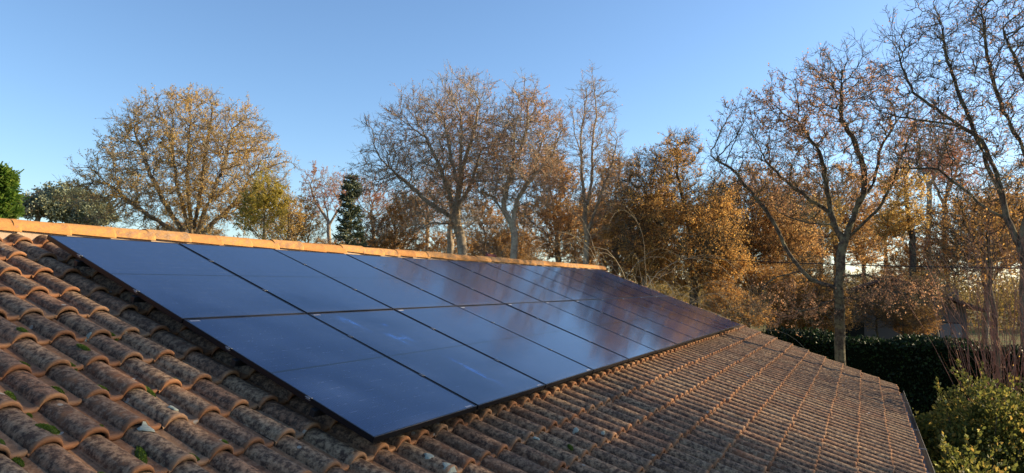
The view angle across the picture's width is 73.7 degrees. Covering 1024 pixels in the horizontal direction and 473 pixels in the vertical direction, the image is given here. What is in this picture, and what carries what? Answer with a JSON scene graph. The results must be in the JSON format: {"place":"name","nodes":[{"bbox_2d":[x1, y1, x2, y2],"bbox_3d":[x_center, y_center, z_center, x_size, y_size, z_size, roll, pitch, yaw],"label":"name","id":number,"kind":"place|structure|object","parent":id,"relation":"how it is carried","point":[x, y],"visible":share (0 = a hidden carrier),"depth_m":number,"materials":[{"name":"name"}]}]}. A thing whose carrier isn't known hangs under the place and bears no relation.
{"place":"outdoors","nodes":[
{"label":"outdoors","id":0,"kind":"place"},
{"bbox_2d":[0,0,1023,291],"label":"sky","id":1,"kind":"structure","parent":0,"point":[314,67],"materials":[{"name":"blue"}]},
{"bbox_2d":[595,246,1022,268],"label":"power line","id":2,"kind":"object","parent":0,"point":[875,265],"visible":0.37,"depth_m":20.16,"materials":[{"name":"black"}]},
{"bbox_2d":[658,288,1020,430],"bbox_3d":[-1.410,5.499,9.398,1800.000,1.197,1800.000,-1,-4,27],"label":"ground","id":3,"kind":"structure","parent":0,"point":[974,336],"depth_m":74.64,"materials":[{"name":"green plant"}]},
{"bbox_2d":[0,161,29,218],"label":"evergreen tree","id":4,"kind":"object","parent":3,"relation":"on","point":[10,200],"visible":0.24,"depth_m":19.20,"materials":[{"name":"green plant"}]},
{"bbox_2d":[17,185,68,222],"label":"pine","id":5,"kind":"object","parent":3,"relation":"on","point":[30,204],"visible":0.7,"depth_m":77.35,"materials":[{"name":"green plant"}]},
{"bbox_2d":[33,179,96,224],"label":"pine","id":6,"kind":"object","parent":3,"relation":"on","point":[66,210],"visible":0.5,"depth_m":78.55,"materials":[{"name":"green plant"}]},
{"bbox_2d":[59,190,124,226],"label":"pine","id":7,"kind":"object","parent":3,"relation":"on","point":[85,204],"visible":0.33,"depth_m":79.68,"materials":[{"name":"green plant"}]},
{"bbox_2d":[44,82,302,238],"bbox_3d":[-19.438,-1.147,40.692,13.096,16.882,13.161,-1,-4,27],"label":"broad tree","id":8,"kind":"object","parent":3,"relation":"on","point":[190,221],"visible":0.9,"depth_m":39.30,"materials":[{"name":"brown plant"}]},
{"bbox_2d":[152,220,241,235],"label":"bushy tree","id":9,"kind":"object","parent":3,"relation":"on","point":[239,234],"visible":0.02,"depth_m":50.39,"materials":[{"name":"brown plant"}]},
{"bbox_2d":[230,162,293,239],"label":"bushy tree","id":10,"kind":"object","parent":3,"relation":"on","point":[266,198],"visible":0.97,"depth_m":35.26,"materials":[{"name":"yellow plant"}]},
{"bbox_2d":[254,207,304,241],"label":"bushy tree","id":11,"kind":"object","parent":3,"relation":"on","point":[275,231],"visible":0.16,"depth_m":51.82,"materials":[{"name":"brown plant"}]},
{"bbox_2d":[266,178,319,241],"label":"bushy tree","id":12,"kind":"object","parent":3,"relation":"on","point":[298,215],"visible":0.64,"depth_m":37.98,"materials":[{"name":"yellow plant"}]},
{"bbox_2d":[286,208,332,243],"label":"bushy tree","id":13,"kind":"object","parent":3,"relation":"on","point":[315,227],"visible":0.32,"depth_m":59.01,"materials":[{"name":"brown plant"}]},
{"bbox_2d":[296,161,355,242],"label":"slender tree","id":14,"kind":"object","parent":3,"relation":"on","point":[322,194],"visible":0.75,"depth_m":55.91,"materials":[{"name":"brown plant"}]},
{"bbox_2d":[310,237,341,244],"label":"bushy tree","id":15,"kind":"object","parent":3,"relation":"on","point":[323,241],"visible":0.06,"depth_m":50.28,"materials":[{"name":"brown wood"}]},
{"bbox_2d":[329,173,370,247],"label":"conifer tree","id":16,"kind":"object","parent":3,"relation":"on","point":[351,186],"visible":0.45,"depth_m":38.93,"materials":[{"name":"green plant"}]},
{"bbox_2d":[352,174,400,237],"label":"slender tree","id":17,"kind":"object","parent":3,"relation":"on","point":[368,200],"visible":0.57,"depth_m":58.63,"materials":[{"name":"brown plant"}]},
{"bbox_2d":[357,189,435,250],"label":"bushy tree","id":18,"kind":"object","parent":3,"relation":"on","point":[389,234],"visible":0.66,"depth_m":42.47,"materials":[{"name":"plant"}]},
{"bbox_2d":[407,176,447,250],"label":"slender tree","id":19,"kind":"object","parent":3,"relation":"on","point":[428,206],"visible":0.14,"depth_m":61.69,"materials":[{"name":"brown plant"}]},
{"bbox_2d":[338,62,541,254],"bbox_3d":[-3.042,-0.824,32.899,9.683,15.663,9.654,-1,-4,27],"label":"oak tree","id":20,"kind":"object","parent":3,"relation":"on","point":[456,220],"visible":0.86,"depth_m":32.23,"materials":[{"name":"brown plant"}]},
{"bbox_2d":[420,228,481,255],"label":"bushy tree","id":21,"kind":"object","parent":3,"relation":"on","point":[441,240],"visible":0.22,"depth_m":52.95,"materials":[{"name":"brown plant"}]},
{"bbox_2d":[418,146,484,253],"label":"pale tree","id":22,"kind":"object","parent":3,"relation":"on","point":[450,246],"visible":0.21,"depth_m":36.82,"materials":[{"name":"brown plant"}]},
{"bbox_2d":[0,218,934,472],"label":"tiled house","id":23,"kind":"structure","parent":3,"relation":"on","point":[100,372],"depth_m":4.78,"materials":[{"name":"tile"}]},
{"bbox_2d":[74,260,89,266],"bbox_3d":[-0.324,0.611,10.735,0.040,0.040,12.770,21,6,27],"label":"mounting rail","id":24,"kind":"object","parent":23,"relation":"attached to","point":[79,263],"visible":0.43,"depth_m":5.08,"materials":[{"name":"black metal"}]},
{"bbox_2d":[47,235,304,322],"bbox_3d":[-2.647,0.318,5.425,1.709,0.042,1.180,21,6,27],"label":"solar panel","id":25,"kind":"object","parent":24,"relation":"attached to","point":[179,283],"visible":0.99,"depth_m":5.31,"materials":[{"name":"blue"}]},
{"bbox_2d":[274,249,454,309],"bbox_3d":[-1.591,0.469,7.476,1.709,0.039,1.156,21,6,27],"label":"solar panel","id":26,"kind":"object","parent":24,"relation":"attached to","point":[386,289],"visible":0.92,"depth_m":7.40,"materials":[{"name":"blue"}]},
{"bbox_2d":[346,254,503,305],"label":"solar panel","id":27,"kind":"object","parent":24,"relation":"attached to","point":[433,283],"visible":0.91,"depth_m":8.43,"materials":[{"name":"blue"}]},
{"bbox_2d":[404,258,541,303],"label":"solar panel","id":28,"kind":"object","parent":24,"relation":"attached to","point":[495,290],"visible":0.95,"depth_m":9.46,"materials":[{"name":"blue"}]},
{"bbox_2d":[486,263,597,300],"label":"solar panel","id":29,"kind":"object","parent":24,"relation":"attached to","point":[573,294],"visible":0.94,"depth_m":11.50,"materials":[{"name":"black"}]},
{"bbox_2d":[518,265,618,298],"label":"solar panel","id":30,"kind":"object","parent":24,"relation":"attached to","point":[572,283],"visible":0.93,"depth_m":12.54,"materials":[{"name":"black"}]},
{"bbox_2d":[542,266,636,297],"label":"solar panel","id":31,"kind":"object","parent":24,"relation":"attached to","point":[584,279],"visible":0.92,"depth_m":13.55,"materials":[{"name":"black"}]},
{"bbox_2d":[566,268,653,296],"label":"solar panel","id":32,"kind":"object","parent":24,"relation":"attached to","point":[612,283],"visible":0.93,"depth_m":14.57,"materials":[{"name":"black"}]},
{"bbox_2d":[586,269,666,296],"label":"solar panel","id":33,"kind":"object","parent":24,"relation":"attached to","point":[646,290],"visible":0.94,"depth_m":15.61,"materials":[{"name":"black"}]},
{"bbox_2d":[130,295,145,302],"bbox_3d":[0.278,0.847,10.407,0.040,0.040,12.770,21,6,27],"label":"mounting rail","id":34,"kind":"object","parent":23,"relation":"attached to","point":[134,298],"visible":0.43,"depth_m":4.75,"materials":[{"name":"black metal"}]},
{"bbox_2d":[179,243,391,313],"bbox_3d":[-2.116,0.392,6.455,1.709,0.039,1.156,22,6,27],"label":"solar panel","id":35,"kind":"object","parent":34,"relation":"attached to","point":[303,287],"visible":0.94,"depth_m":6.36,"materials":[{"name":"black"}]},
{"bbox_2d":[447,260,572,301],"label":"solar panel","id":36,"kind":"object","parent":34,"relation":"attached to","point":[523,286],"visible":0.91,"depth_m":10.47,"materials":[{"name":"black"}]},
{"bbox_2d":[230,358,246,366],"bbox_3d":[1.179,1.200,9.917,0.040,0.040,12.770,21,6,27],"label":"mounting rail","id":37,"kind":"object","parent":23,"relation":"attached to","point":[235,362],"visible":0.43,"depth_m":4.26,"materials":[{"name":"black metal"}]},
{"bbox_2d":[183,314,476,442],"bbox_3d":[-1.214,0.879,4.646,1.709,0.040,1.180,21,6,27],"label":"solar panel","id":38,"kind":"object","parent":37,"relation":"attached to","point":[371,395],"visible":1,"depth_m":4.50,"materials":[{"name":"black"}]},
{"bbox_2d":[309,407,325,416],"bbox_3d":[1.765,1.430,9.598,0.040,0.040,12.770,21,6,27],"label":"mounting rail","id":39,"kind":"object","parent":23,"relation":"attached to","point":[314,412],"visible":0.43,"depth_m":3.94,"materials":[{"name":"black metal"}]},
{"bbox_2d":[309,310,544,409],"bbox_3d":[-0.684,0.957,5.677,1.709,0.039,1.156,21,6,27],"label":"solar panel","id":40,"kind":"object","parent":39,"relation":"attached to","point":[477,378],"visible":0.98,"depth_m":5.57,"materials":[{"name":"blue"}]},
{"bbox_2d":[395,306,592,387],"bbox_3d":[-0.158,1.029,6.696,1.709,0.041,1.156,21,6,27],"label":"solar panel","id":41,"kind":"object","parent":39,"relation":"attached to","point":[548,367],"visible":0.99,"depth_m":6.60,"materials":[{"name":"blue"}]},
{"bbox_2d":[458,304,627,372],"bbox_3d":[0.367,1.106,7.717,1.709,0.039,1.156,21,6,27],"label":"solar panel","id":42,"kind":"object","parent":39,"relation":"attached to","point":[590,355],"visible":0.97,"depth_m":7.64,"materials":[{"name":"blue"}]},
{"bbox_2d":[506,302,655,361],"bbox_3d":[0.894,1.177,8.737,1.709,0.039,1.156,21,6,27],"label":"solar panel","id":43,"kind":"object","parent":39,"relation":"attached to","point":[621,345],"visible":1,"depth_m":8.65,"materials":[{"name":"blue"}]},
{"bbox_2d":[545,301,676,352],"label":"solar panel","id":44,"kind":"object","parent":39,"relation":"attached to","point":[625,329],"visible":0.95,"depth_m":9.70,"materials":[{"name":"blue"}]},
{"bbox_2d":[575,299,694,345],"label":"solar panel","id":45,"kind":"object","parent":39,"relation":"attached to","point":[648,325],"visible":0.96,"depth_m":10.71,"materials":[{"name":"blue"}]},
{"bbox_2d":[600,298,708,339],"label":"solar panel","id":46,"kind":"object","parent":39,"relation":"attached to","point":[680,327],"visible":0.96,"depth_m":11.75,"materials":[{"name":"blue"}]},
{"bbox_2d":[622,297,720,335],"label":"solar panel","id":47,"kind":"object","parent":39,"relation":"attached to","point":[683,319],"visible":0.91,"depth_m":12.78,"materials":[{"name":"blue"}]},
{"bbox_2d":[639,297,731,331],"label":"solar panel","id":48,"kind":"object","parent":39,"relation":"attached to","point":[722,327],"visible":0.96,"depth_m":13.79,"materials":[{"name":"blue"}]},
{"bbox_2d":[655,296,740,328],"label":"solar panel","id":49,"kind":"object","parent":39,"relation":"attached to","point":[702,312],"visible":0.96,"depth_m":14.81,"materials":[{"name":"blue"}]},
{"bbox_2d":[454,199,519,256],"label":"rust oak","id":50,"kind":"object","parent":3,"relation":"on","point":[499,220],"visible":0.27,"depth_m":57.25,"materials":[{"name":"orange plant"}]},
{"bbox_2d":[467,224,538,259],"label":"bushy tree","id":51,"kind":"object","parent":3,"relation":"on","point":[501,241],"visible":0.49,"depth_m":49.70,"materials":[{"name":"brown plant"}]},
{"bbox_2d":[467,68,576,258],"bbox_3d":[0.375,-0.323,30.805,4.889,14.505,7.380,1,-4,2],"label":"curved oak","id":52,"kind":"object","parent":3,"relation":"on","point":[536,169],"visible":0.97,"depth_m":30.64,"materials":[{"name":"brown plant"}]},
{"bbox_2d":[494,200,552,260],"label":"rust oak","id":53,"kind":"object","parent":3,"relation":"on","point":[525,225],"visible":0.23,"depth_m":69.56,"materials":[{"name":"orange plant"}]},
{"bbox_2d":[520,253,543,260],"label":"bushy tree","id":54,"kind":"object","parent":3,"relation":"on","point":[533,258],"visible":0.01,"depth_m":37.68,"materials":[{"name":"brown plant"}]},
{"bbox_2d":[517,139,597,262],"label":"rust oak","id":55,"kind":"object","parent":3,"relation":"on","point":[559,224],"visible":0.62,"depth_m":43.13,"materials":[{"name":"orange plant"}]},
{"bbox_2d":[561,195,595,263],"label":"bushy tree","id":56,"kind":"object","parent":3,"relation":"on","point":[575,236],"visible":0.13,"depth_m":51.55,"materials":[{"name":"brown plant"}]},
{"bbox_2d":[561,187,620,264],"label":"rust oak","id":57,"kind":"object","parent":3,"relation":"on","point":[591,261],"visible":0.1,"depth_m":59.02,"materials":[{"name":"orange plant"}]},
{"bbox_2d":[554,59,637,263],"bbox_3d":[4.023,-0.838,32.984,4.325,15.912,5.545,2,-4,-19],"label":"poplar tree","id":58,"kind":"object","parent":3,"relation":"on","point":[585,202],"visible":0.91,"depth_m":32.76,"materials":[{"name":"brown plant"}]},
{"bbox_2d":[577,148,647,275],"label":"rust oak","id":59,"kind":"object","parent":3,"relation":"on","point":[601,245],"visible":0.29,"depth_m":40.94,"materials":[{"name":"orange plant"}]},
{"bbox_2d":[593,226,682,286],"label":"bushy tree","id":60,"kind":"object","parent":3,"relation":"on","point":[627,269],"visible":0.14,"depth_m":40.33,"materials":[{"name":"brown plant"}]},
{"bbox_2d":[621,198,671,284],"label":"rust oak","id":61,"kind":"object","parent":3,"relation":"on","point":[637,254],"depth_m":54.71,"materials":[{"name":"brown plant"}]},
{"bbox_2d":[499,191,795,339],"bbox_3d":[3.753,5.647,24.267,13.165,14.412,13.204,0,-4,10],"label":"weeping shrub","id":62,"kind":"object","parent":3,"relation":"on","point":[671,288],"visible":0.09,"depth_m":23.95,"materials":[{"name":"brown plant"}]},
{"bbox_2d":[595,122,762,306],"bbox_3d":[7.610,0.903,31.965,8.053,12.423,7.546,-1,-4,27],"label":"ochre oak","id":63,"kind":"object","parent":3,"relation":"on","point":[684,214],"visible":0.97,"depth_m":30.85,"materials":[{"name":"brown plant"}]},
{"bbox_2d":[670,194,744,311],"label":"rust oak","id":64,"kind":"object","parent":3,"relation":"on","point":[703,210],"visible":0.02,"depth_m":58.33,"materials":[{"name":"orange plant"}]},
{"bbox_2d":[692,277,778,329],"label":"bushy tree","id":65,"kind":"object","parent":3,"relation":"on","point":[719,300],"visible":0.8,"depth_m":28.90,"materials":[{"name":"brown plant"}]},
{"bbox_2d":[697,158,834,328],"bbox_3d":[12.676,1.576,35.773,7.936,11.731,7.483,-1,-4,27],"label":"ochre oak","id":66,"kind":"object","parent":3,"relation":"on","point":[768,236],"visible":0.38,"depth_m":34.08,"materials":[{"name":"orange plant"}]},
{"bbox_2d":[730,259,825,329],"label":"bushy tree","id":67,"kind":"object","parent":3,"relation":"on","point":[756,280],"visible":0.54,"depth_m":31.25,"materials":[{"name":"brown plant"}]},
{"bbox_2d":[755,191,817,272],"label":"rust oak","id":68,"kind":"object","parent":3,"relation":"on","point":[787,237],"visible":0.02,"depth_m":57.39,"materials":[{"name":"orange plant"}]},
{"bbox_2d":[565,260,1019,330],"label":"distant wood","id":69,"kind":"object","parent":3,"relation":"on","point":[666,291],"visible":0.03,"depth_m":83.30,"materials":[{"name":"brown plant"}]},
{"bbox_2d":[761,252,863,336],"bbox_3d":[14.283,3.972,32.480,4.679,6.547,4.993,1,-4,3],"label":"ochre oak","id":70,"kind":"object","parent":3,"relation":"on","point":[801,323],"visible":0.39,"depth_m":31.72,"materials":[{"name":"brown plant"}]},
{"bbox_2d":[800,184,850,279],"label":"bushy tree","id":71,"kind":"object","parent":3,"relation":"on","point":[832,235],"visible":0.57,"depth_m":42.49,"materials":[{"name":"brown plant"}]},
{"bbox_2d":[695,29,965,365],"bbox_3d":[9.970,0.040,21.842,8.037,12.884,5.981,-3,-5,45],"label":"grey oak","id":72,"kind":"object","parent":3,"relation":"on","point":[837,287],"visible":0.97,"depth_m":21.54,"materials":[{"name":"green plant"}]},
{"bbox_2d":[780,157,908,283],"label":"rust oak","id":73,"kind":"object","parent":3,"relation":"on","point":[862,230],"visible":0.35,"depth_m":45.85,"materials":[{"name":"orange plant"}]},
{"bbox_2d":[846,217,885,281],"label":"bushy tree","id":74,"kind":"object","parent":3,"relation":"on","point":[864,269],"visible":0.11,"depth_m":55.02,"materials":[{"name":"brown plant"}]},
{"bbox_2d":[848,266,901,287],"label":"beech tree","id":75,"kind":"object","parent":3,"relation":"on","point":[870,278],"visible":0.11,"depth_m":50.83,"materials":[{"name":"brown plant"}]},
{"bbox_2d":[766,276,986,340],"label":"neighbour house","id":76,"kind":"structure","parent":3,"relation":"on","point":[882,333],"depth_m":37.26,"materials":[{"name":"brown tile"}]},
{"bbox_2d":[845,322,863,338],"bbox_3d":[19.084,5.731,38.160,1.100,1.900,0.062,-1,-4,25],"label":"window","id":77,"kind":"structure","parent":76,"relation":"in","point":[860,331],"depth_m":38.11,"materials":[{"name":"black glass"}]},
{"bbox_2d":[939,322,962,337],"bbox_3d":[23.245,5.488,36.161,1.050,1.850,0.110,-1,-4,25],"label":"window","id":78,"kind":"structure","parent":76,"relation":"in","point":[946,330],"depth_m":36.16,"materials":[{"name":"black glass"}]},
{"bbox_2d":[848,284,909,338],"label":"beech tree","id":79,"kind":"object","parent":3,"relation":"on","point":[865,318],"visible":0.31,"depth_m":34.57,"materials":[{"name":"brown plant"}]},
{"bbox_2d":[761,325,1023,420],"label":"clipped hedge","id":80,"kind":"object","parent":3,"relation":"on","point":[912,367],"visible":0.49,"depth_m":26.23,"materials":[{"name":"green plant"}]},
{"bbox_2d":[870,218,918,262],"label":"bushy tree","id":81,"kind":"object","parent":3,"relation":"on","point":[891,246],"visible":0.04,"depth_m":59.15,"materials":[{"name":"brown plant"}]},
{"bbox_2d":[870,289,936,335],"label":"beech tree","id":82,"kind":"object","parent":3,"relation":"on","point":[926,307],"visible":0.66,"depth_m":32.88,"materials":[{"name":"brown plant"}]},
{"bbox_2d":[868,158,943,281],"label":"slim maple","id":83,"kind":"object","parent":3,"relation":"on","point":[895,226],"visible":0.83,"depth_m":41.19,"materials":[{"name":"orange plant"}]},
{"bbox_2d":[871,235,960,286],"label":"bushy tree","id":84,"kind":"object","parent":3,"relation":"on","point":[892,258],"visible":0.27,"depth_m":54.50,"materials":[{"name":"wood"}]},
{"bbox_2d":[890,300,945,336],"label":"bushy tree","id":85,"kind":"object","parent":3,"relation":"on","point":[930,328],"visible":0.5,"depth_m":33.17,"materials":[{"name":"brown plant"}]},
{"bbox_2d":[895,100,971,284],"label":"slender tree","id":86,"kind":"object","parent":3,"relation":"on","point":[935,174],"visible":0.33,"depth_m":52.45,"materials":[{"name":"brown plant"}]},
{"bbox_2d":[904,261,966,338],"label":"bushy tree","id":87,"kind":"object","parent":3,"relation":"on","point":[945,290],"visible":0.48,"depth_m":33.71,"materials":[{"name":"brown plant"}]},
{"bbox_2d":[852,12,1023,411],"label":"bare stem shrub","id":88,"kind":"object","parent":3,"relation":"on","point":[993,336],"visible":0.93,"depth_m":13.21,"materials":[{"name":"brown plant"}]},
{"bbox_2d":[853,0,1023,267],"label":"leaning tree","id":89,"kind":"object","parent":3,"relation":"on","point":[978,140],"visible":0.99,"depth_m":15.81,"materials":[{"name":"brown plant"}]},
{"bbox_2d":[912,130,984,280],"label":"slender tree","id":90,"kind":"object","parent":3,"relation":"on","point":[970,180],"visible":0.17,"depth_m":55.75,"materials":[{"name":"brown plant"}]},
{"bbox_2d":[897,235,1004,295],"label":"beech tree","id":91,"kind":"object","parent":3,"relation":"on","point":[926,256],"visible":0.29,"depth_m":41.69,"materials":[{"name":"brown plant"}]},
{"bbox_2d":[904,149,1023,402],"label":"beech tree","id":92,"kind":"object","parent":3,"relation":"on","point":[974,221],"visible":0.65,"depth_m":21.92,"materials":[{"name":"brown plant"}]},
{"bbox_2d":[911,191,1017,343],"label":"bushy tree","id":93,"kind":"object","parent":3,"relation":"on","point":[985,293],"visible":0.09,"depth_m":42.44,"materials":[{"name":"brown plant"}]},
{"bbox_2d":[913,358,1023,472],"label":"leafy bush","id":94,"kind":"object","parent":3,"relation":"on","point":[976,413],"visible":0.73,"depth_m":11.60,"materials":[{"name":"green plant"}]},
{"bbox_2d":[933,426,1017,472],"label":"leafy bush","id":95,"kind":"object","parent":3,"relation":"on","point":[954,454],"visible":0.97,"depth_m":10.27,"materials":[{"name":"green plant"}]},
{"bbox_2d":[956,188,1023,346],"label":"bushy tree","id":96,"kind":"object","parent":3,"relation":"on","point":[1021,288],"visible":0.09,"depth_m":35.34,"materials":[{"name":"brown plant"}]},
{"bbox_2d":[993,372,1023,468],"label":"leafy bush","id":97,"kind":"object","parent":3,"relation":"on","point":[1019,394],"visible":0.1,"depth_m":12.40,"materials":[{"name":"green plant"}]}
]}

